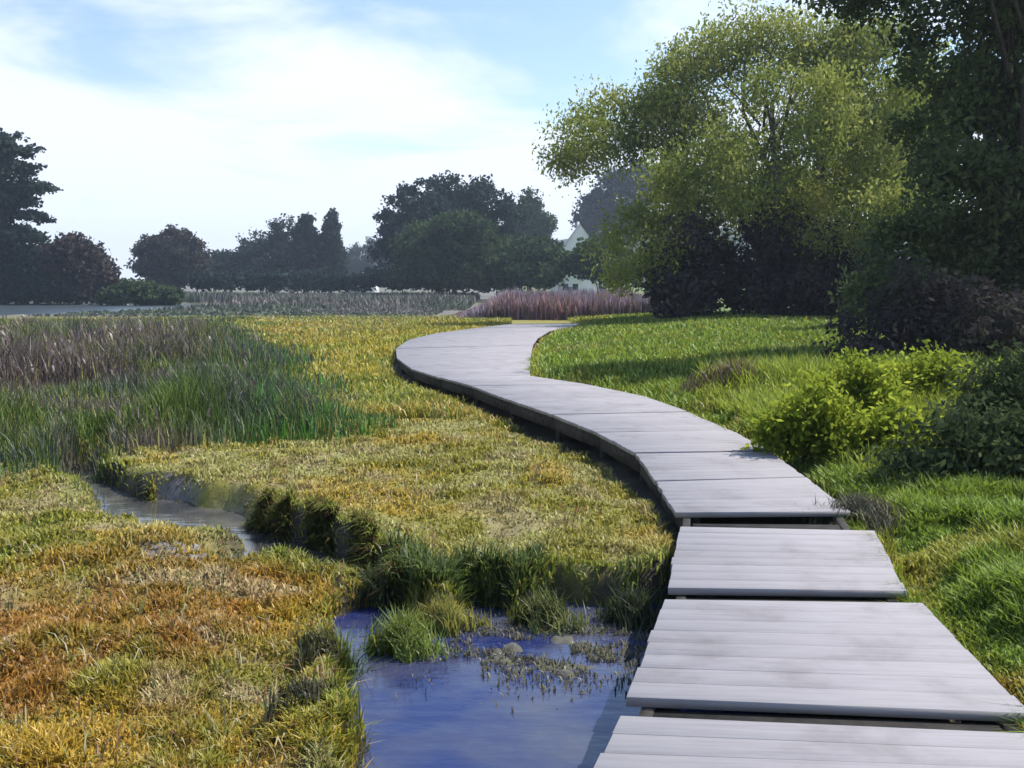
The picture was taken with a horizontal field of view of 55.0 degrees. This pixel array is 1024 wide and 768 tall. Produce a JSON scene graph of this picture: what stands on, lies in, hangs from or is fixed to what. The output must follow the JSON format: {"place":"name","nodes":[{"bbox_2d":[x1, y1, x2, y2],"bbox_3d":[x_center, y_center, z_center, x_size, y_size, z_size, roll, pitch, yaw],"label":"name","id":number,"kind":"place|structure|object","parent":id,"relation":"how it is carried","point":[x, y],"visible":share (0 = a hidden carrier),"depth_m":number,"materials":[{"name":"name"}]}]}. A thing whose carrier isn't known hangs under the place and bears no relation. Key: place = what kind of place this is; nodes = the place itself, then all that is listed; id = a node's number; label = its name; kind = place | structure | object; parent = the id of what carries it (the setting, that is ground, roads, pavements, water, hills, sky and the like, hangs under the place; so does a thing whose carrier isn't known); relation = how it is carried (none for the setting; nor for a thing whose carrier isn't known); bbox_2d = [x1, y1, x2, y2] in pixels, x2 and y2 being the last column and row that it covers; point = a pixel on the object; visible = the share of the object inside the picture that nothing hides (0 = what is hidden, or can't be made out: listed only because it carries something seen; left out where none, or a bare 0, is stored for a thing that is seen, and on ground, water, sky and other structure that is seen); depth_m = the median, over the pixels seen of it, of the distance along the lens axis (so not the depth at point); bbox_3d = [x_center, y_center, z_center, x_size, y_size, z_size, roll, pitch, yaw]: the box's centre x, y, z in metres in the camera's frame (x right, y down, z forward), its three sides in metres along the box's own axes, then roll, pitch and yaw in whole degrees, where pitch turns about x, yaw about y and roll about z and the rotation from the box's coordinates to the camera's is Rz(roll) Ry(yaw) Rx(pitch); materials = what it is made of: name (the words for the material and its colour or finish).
{"place":"outdoors","nodes":[
{"label":"outdoors","id":0,"kind":"place"},
{"bbox_2d":[0,302,214,315],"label":"lake water","id":1,"kind":"structure","parent":0,"point":[24,309],"depth_m":99.78,"materials":[{"name":"grey liquid"}]},
{"bbox_2d":[70,461,369,592],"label":"creek water","id":2,"kind":"structure","parent":0,"point":[181,513],"depth_m":8.33,"materials":[{"name":"grey liquid"}]},
{"bbox_2d":[0,310,1013,428],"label":"meadow grass","id":3,"kind":"structure","parent":0,"point":[628,349],"depth_m":22.97,"materials":[{"name":"green plant"}]},
{"bbox_2d":[0,0,1015,278],"label":"sky","id":4,"kind":"structure","parent":0,"point":[217,120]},
{"bbox_2d":[0,279,1023,767],"bbox_3d":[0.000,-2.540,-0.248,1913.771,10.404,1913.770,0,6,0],"label":"marsh ground","id":5,"kind":"structure","parent":0,"point":[224,495],"depth_m":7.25,"materials":[{"name":"yellow plant"}]},
{"bbox_2d":[0,127,63,303],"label":"pine tree","id":6,"kind":"object","parent":5,"relation":"on","point":[16,196],"visible":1,"depth_m":117.17,"materials":[{"name":"green plant"}]},
{"bbox_2d":[0,239,87,303],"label":"dark bush","id":7,"kind":"object","parent":5,"relation":"on","point":[22,277],"visible":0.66,"depth_m":118.40,"materials":[{"name":"green plant"}]},
{"bbox_2d":[35,231,122,304],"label":"brown bush","id":8,"kind":"object","parent":5,"relation":"on","point":[85,269],"visible":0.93,"depth_m":114.92,"materials":[{"name":"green plant"}]},
{"bbox_2d":[90,277,184,305],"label":"green bush","id":9,"kind":"object","parent":5,"relation":"on","point":[131,290],"visible":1,"depth_m":110.65,"materials":[{"name":"green plant"}]},
{"bbox_2d":[123,223,213,288],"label":"round tree","id":10,"kind":"object","parent":5,"relation":"on","point":[171,255],"visible":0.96,"depth_m":160.42,"materials":[{"name":"green plant"}]},
{"bbox_2d":[191,544,199,550],"bbox_3d":[-2.251,1.143,6.832,0.126,0.067,0.149,3,6,29],"label":"stone","id":11,"kind":"object","parent":5,"relation":"on","point":[195,545],"visible":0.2,"depth_m":6.82,"materials":[{"name":"grey stone"}]},
{"bbox_2d":[0,313,397,482],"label":"reed bed","id":12,"kind":"object","parent":5,"relation":"on","point":[181,401],"visible":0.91,"depth_m":12.39,"materials":[{"name":"green plant"}]},
{"bbox_2d":[0,314,285,459],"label":"reed plumes","id":13,"kind":"object","parent":12,"relation":"attached to","point":[161,371],"visible":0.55,"depth_m":17.18,"materials":[{"name":"brown plant"}]},
{"bbox_2d":[185,268,246,291],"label":"hedge bush","id":14,"kind":"object","parent":5,"relation":"on","point":[210,280],"visible":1,"depth_m":139.16,"materials":[{"name":"green plant"}]},
{"bbox_2d":[208,239,273,292],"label":"broad tree","id":15,"kind":"object","parent":5,"relation":"on","point":[241,258],"visible":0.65,"depth_m":186.97,"materials":[{"name":"green plant"}]},
{"bbox_2d":[20,290,479,316],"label":"lake reeds","id":16,"kind":"object","parent":5,"relation":"on","point":[305,303],"visible":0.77,"depth_m":81.78,"materials":[{"name":"grey plant"}]},
{"bbox_2d":[233,267,295,293],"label":"hedge bush","id":17,"kind":"object","parent":5,"relation":"on","point":[266,279],"visible":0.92,"depth_m":143.35,"materials":[{"name":"green plant"}]},
{"bbox_2d":[138,474,409,611],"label":"creek bank grass","id":18,"kind":"structure","parent":5,"relation":"on","point":[319,510],"depth_m":7.20,"materials":[{"name":"green plant"}]},
{"bbox_2d":[235,213,317,293],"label":"broad tree","id":19,"kind":"object","parent":5,"relation":"on","point":[277,245],"visible":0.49,"depth_m":190.95,"materials":[{"name":"green plant"}]},
{"bbox_2d":[259,670,336,722],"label":"sedge clump","id":20,"kind":"object","parent":5,"relation":"on","point":[296,688],"visible":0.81,"depth_m":4.03,"materials":[{"name":"green plant"}]},
{"bbox_2d":[288,211,321,292],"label":"conifer tree","id":21,"kind":"object","parent":5,"relation":"on","point":[303,252],"visible":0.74,"depth_m":181.65,"materials":[{"name":"green plant"}]},
{"bbox_2d":[285,266,333,292],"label":"hedge bush","id":22,"kind":"object","parent":5,"relation":"on","point":[307,280],"visible":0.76,"depth_m":147.59,"materials":[{"name":"green plant"}]},
{"bbox_2d":[290,624,349,671],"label":"sedge clump","id":23,"kind":"object","parent":5,"relation":"on","point":[306,649],"visible":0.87,"depth_m":4.80,"materials":[{"name":"green plant"}]},
{"bbox_2d":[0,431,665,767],"bbox_3d":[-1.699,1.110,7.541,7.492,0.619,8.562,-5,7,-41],"label":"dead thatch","id":24,"kind":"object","parent":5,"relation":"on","point":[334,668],"visible":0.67,"depth_m":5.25,"materials":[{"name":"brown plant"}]},
{"bbox_2d":[316,207,349,293],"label":"conifer tree","id":25,"kind":"object","parent":5,"relation":"on","point":[331,248],"visible":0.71,"depth_m":182.03,"materials":[{"name":"green plant"}]},
{"bbox_2d":[303,558,377,580],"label":"marsh plant","id":26,"kind":"object","parent":5,"relation":"on","point":[353,571],"visible":0.33,"depth_m":6.28,"materials":[{"name":"green plant"}]},
{"bbox_2d":[329,267,388,292],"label":"hedge bush","id":27,"kind":"object","parent":5,"relation":"on","point":[366,280],"visible":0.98,"depth_m":140.36,"materials":[{"name":"green plant"}]},
{"bbox_2d":[346,272,378,293],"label":"hut","id":28,"kind":"object","parent":5,"relation":"on","point":[372,291],"visible":0.09,"depth_m":185.68,"materials":[{"name":"grey stone"}]},
{"bbox_2d":[344,236,390,273],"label":"distant tree","id":29,"kind":"object","parent":5,"relation":"on","point":[355,264],"visible":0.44,"depth_m":325.77,"materials":[{"name":"green plant"}]},
{"bbox_2d":[335,558,403,609],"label":"rush clump","id":30,"kind":"object","parent":5,"relation":"on","point":[372,586],"visible":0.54,"depth_m":5.90,"materials":[{"name":"green plant"}]},
{"bbox_2d":[372,268,420,293],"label":"hedge bush","id":31,"kind":"object","parent":5,"relation":"on","point":[392,287],"visible":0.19,"depth_m":144.24,"materials":[{"name":"green plant"}]},
{"bbox_2d":[351,603,460,663],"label":"grass tuft","id":32,"kind":"object","parent":5,"relation":"on","point":[407,640],"visible":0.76,"depth_m":5.14,"materials":[{"name":"green plant"}]},
{"bbox_2d":[393,593,492,637],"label":"grass tuft","id":33,"kind":"object","parent":5,"relation":"on","point":[450,622],"visible":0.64,"depth_m":5.47,"materials":[{"name":"green plant"}]},
{"bbox_2d":[380,209,513,294],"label":"broad tree","id":34,"kind":"object","parent":5,"relation":"on","point":[446,252],"visible":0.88,"depth_m":128.37,"materials":[{"name":"green plant"}]},
{"bbox_2d":[366,170,531,292],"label":"broad tree","id":35,"kind":"object","parent":5,"relation":"on","point":[442,196],"visible":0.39,"depth_m":146.28,"materials":[{"name":"green plant"}]},
{"bbox_2d":[429,284,469,292],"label":"hedge bush","id":36,"kind":"object","parent":5,"relation":"on","point":[436,289],"visible":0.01,"depth_m":148.44,"materials":[{"name":"green plant"}]},
{"bbox_2d":[468,285,522,294],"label":"hedge bush","id":37,"kind":"object","parent":5,"relation":"on","point":[488,289],"visible":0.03,"depth_m":140.81,"materials":[{"name":"green plant"}]},
{"bbox_2d":[322,524,676,690],"bbox_3d":[0.102,1.252,5.558,2.256,0.610,1.919,0,6,0],"label":"bank sedge","id":38,"kind":"object","parent":5,"relation":"on","point":[423,563],"visible":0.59,"depth_m":5.92,"materials":[{"name":"green plant"}]},
{"bbox_2d":[484,233,569,290],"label":"broad tree","id":39,"kind":"object","parent":5,"relation":"on","point":[521,261],"visible":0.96,"depth_m":121.44,"materials":[{"name":"green plant"}]},
{"bbox_2d":[506,185,558,290],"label":"slender tree","id":40,"kind":"object","parent":5,"relation":"on","point":[540,221],"visible":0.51,"depth_m":195.89,"materials":[{"name":"green plant"}]},
{"bbox_2d":[503,584,606,638],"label":"grass tuft","id":41,"kind":"object","parent":5,"relation":"on","point":[536,616],"visible":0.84,"depth_m":5.55,"materials":[{"name":"green plant"}]},
{"bbox_2d":[453,286,662,319],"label":"mauve reeds","id":42,"kind":"object","parent":5,"relation":"on","point":[517,304],"visible":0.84,"depth_m":54.14,"materials":[{"name":"purple plant"}]},
{"bbox_2d":[557,272,583,293],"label":"cottage","id":43,"kind":"structure","parent":5,"relation":"on","point":[572,283],"depth_m":146.24,"materials":[{"name":"grey stone"}]},
{"bbox_2d":[550,222,605,291],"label":"cottage","id":44,"kind":"structure","parent":5,"relation":"on","point":[579,231],"depth_m":228.45,"materials":[{"name":"grey stone"}]},
{"bbox_2d":[555,231,645,290],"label":"broad tree","id":45,"kind":"object","parent":5,"relation":"on","point":[571,262],"visible":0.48,"depth_m":116.28,"materials":[{"name":"green plant"}]},
{"bbox_2d":[568,158,663,248],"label":"distant tree","id":46,"kind":"object","parent":5,"relation":"on","point":[587,216],"visible":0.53,"depth_m":253.28,"materials":[{"name":"green plant"}]},
{"bbox_2d":[574,582,665,633],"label":"sedge clump","id":47,"kind":"object","parent":5,"relation":"on","point":[630,610],"visible":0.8,"depth_m":5.59,"materials":[{"name":"green plant"}]},
{"bbox_2d":[630,200,757,317],"bbox_3d":[8.012,-5.274,42.986,5.222,5.362,4.466,-2,6,-19],"label":"dark bush","id":48,"kind":"object","parent":5,"relation":"on","point":[696,292],"visible":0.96,"depth_m":42.22,"materials":[{"name":"green plant"}]},
{"bbox_2d":[396,323,1023,767],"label":"boardwalk","id":49,"kind":"structure","parent":5,"relation":"on","point":[868,655],"depth_m":4.56,"materials":[{"name":"grey wood"}]},
{"bbox_2d":[671,353,778,395],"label":"bracken clump","id":50,"kind":"object","parent":5,"relation":"on","point":[728,367],"visible":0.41,"depth_m":14.11,"materials":[{"name":"brown plant"}]},
{"bbox_2d":[532,0,979,311],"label":"willow tree","id":51,"kind":"object","parent":5,"relation":"on","point":[833,102],"visible":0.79,"depth_m":44.64,"materials":[{"name":"green plant"}]},
{"bbox_2d":[719,169,827,315],"bbox_3d":[12.087,-6.121,43.470,7.083,6.810,5.262,0,6,0],"label":"dark bush","id":52,"kind":"object","parent":5,"relation":"on","point":[760,282],"visible":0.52,"depth_m":42.74,"materials":[{"name":"green plant"}]},
{"bbox_2d":[740,368,877,462],"bbox_3d":[2.846,0.425,9.380,1.317,1.156,0.798,0,6,0],"label":"leafy shrub","id":53,"kind":"object","parent":5,"relation":"on","point":[796,430],"visible":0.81,"depth_m":9.20,"materials":[{"name":"green plant"}]},
{"bbox_2d":[770,220,886,316],"bbox_3d":[13.670,-4.752,41.921,5.270,4.452,4.148,0,6,0],"label":"dark bush","id":54,"kind":"object","parent":5,"relation":"on","point":[822,272],"visible":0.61,"depth_m":41.20,"materials":[{"name":"green plant"}]},
{"bbox_2d":[772,487,916,540],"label":"grass tuft","id":55,"kind":"object","parent":5,"relation":"on","point":[868,508],"visible":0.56,"depth_m":6.90,"materials":[{"name":"plant"}]},
{"bbox_2d":[783,344,924,416],"bbox_3d":[3.636,0.202,10.378,1.460,1.226,1.119,0,6,0],"label":"leafy shrub","id":56,"kind":"object","parent":5,"relation":"on","point":[863,378],"visible":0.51,"depth_m":10.16,"materials":[{"name":"green plant"}]},
{"bbox_2d":[813,389,954,457],"bbox_3d":[3.506,0.494,9.057,1.404,0.920,0.922,0,6,0],"label":"leafy shrub","id":57,"kind":"object","parent":5,"relation":"on","point":[884,423],"visible":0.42,"depth_m":8.96,"materials":[{"name":"green plant"}]},
{"bbox_2d":[771,0,1023,340],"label":"dark tree","id":58,"kind":"object","parent":5,"relation":"on","point":[991,231],"visible":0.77,"depth_m":19.92,"materials":[{"name":"green plant"}]},
{"bbox_2d":[812,258,1023,358],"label":"dark bush","id":59,"kind":"object","parent":5,"relation":"on","point":[1004,325],"visible":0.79,"depth_m":17.80,"materials":[{"name":"red plant"}]},
{"bbox_2d":[828,1,1023,325],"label":"dark tree","id":60,"kind":"object","parent":5,"relation":"on","point":[916,251],"visible":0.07,"depth_m":30.19,"materials":[{"name":"green plant"}]},
{"bbox_2d":[877,339,978,404],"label":"leafy shrub","id":61,"kind":"object","parent":5,"relation":"on","point":[923,368],"visible":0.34,"depth_m":10.78,"materials":[{"name":"green plant"}]},
{"bbox_2d":[857,387,1023,487],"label":"leafy shrub","id":62,"kind":"object","parent":5,"relation":"on","point":[978,446],"visible":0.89,"depth_m":7.75,"materials":[{"name":"green plant"}]},
{"bbox_2d":[938,336,1023,432],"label":"leafy shrub","id":63,"kind":"object","parent":5,"relation":"on","point":[1009,380],"visible":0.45,"depth_m":9.02,"materials":[{"name":"green plant"}]},
{"bbox_2d":[135,229,909,283],"bbox_3d":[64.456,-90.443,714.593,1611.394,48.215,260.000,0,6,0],"label":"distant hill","id":64,"kind":"structure","parent":0,"point":[564,240],"depth_m":650.83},
{"bbox_2d":[329,601,778,767],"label":"pool water","id":65,"kind":"structure","parent":0,"point":[447,720],"depth_m":4.53,"materials":[{"name":"blue liquid"}]},
{"bbox_2d":[360,606,649,711],"bbox_3d":[-0.010,1.397,5.174,1.859,0.046,1.497,0,6,0],"label":"pond weed","id":66,"kind":"object","parent":65,"relation":"in","point":[601,649],"visible":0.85,"depth_m":5.09,"materials":[{"name":"green plant"}]},
{"bbox_2d":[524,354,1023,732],"bbox_3d":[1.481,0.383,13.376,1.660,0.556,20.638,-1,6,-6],"label":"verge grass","id":67,"kind":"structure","parent":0,"point":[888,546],"depth_m":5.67,"materials":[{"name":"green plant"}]},
{"bbox_2d":[647,374,1023,728],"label":"bank grass","id":68,"kind":"structure","parent":0,"point":[978,521],"depth_m":6.16,"materials":[{"name":"green plant"}]},
{"bbox_2d":[692,345,1023,482],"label":"tall grass","id":69,"kind":"structure","parent":0,"point":[743,400],"depth_m":13.18,"materials":[{"name":"green plant"}]}
]}

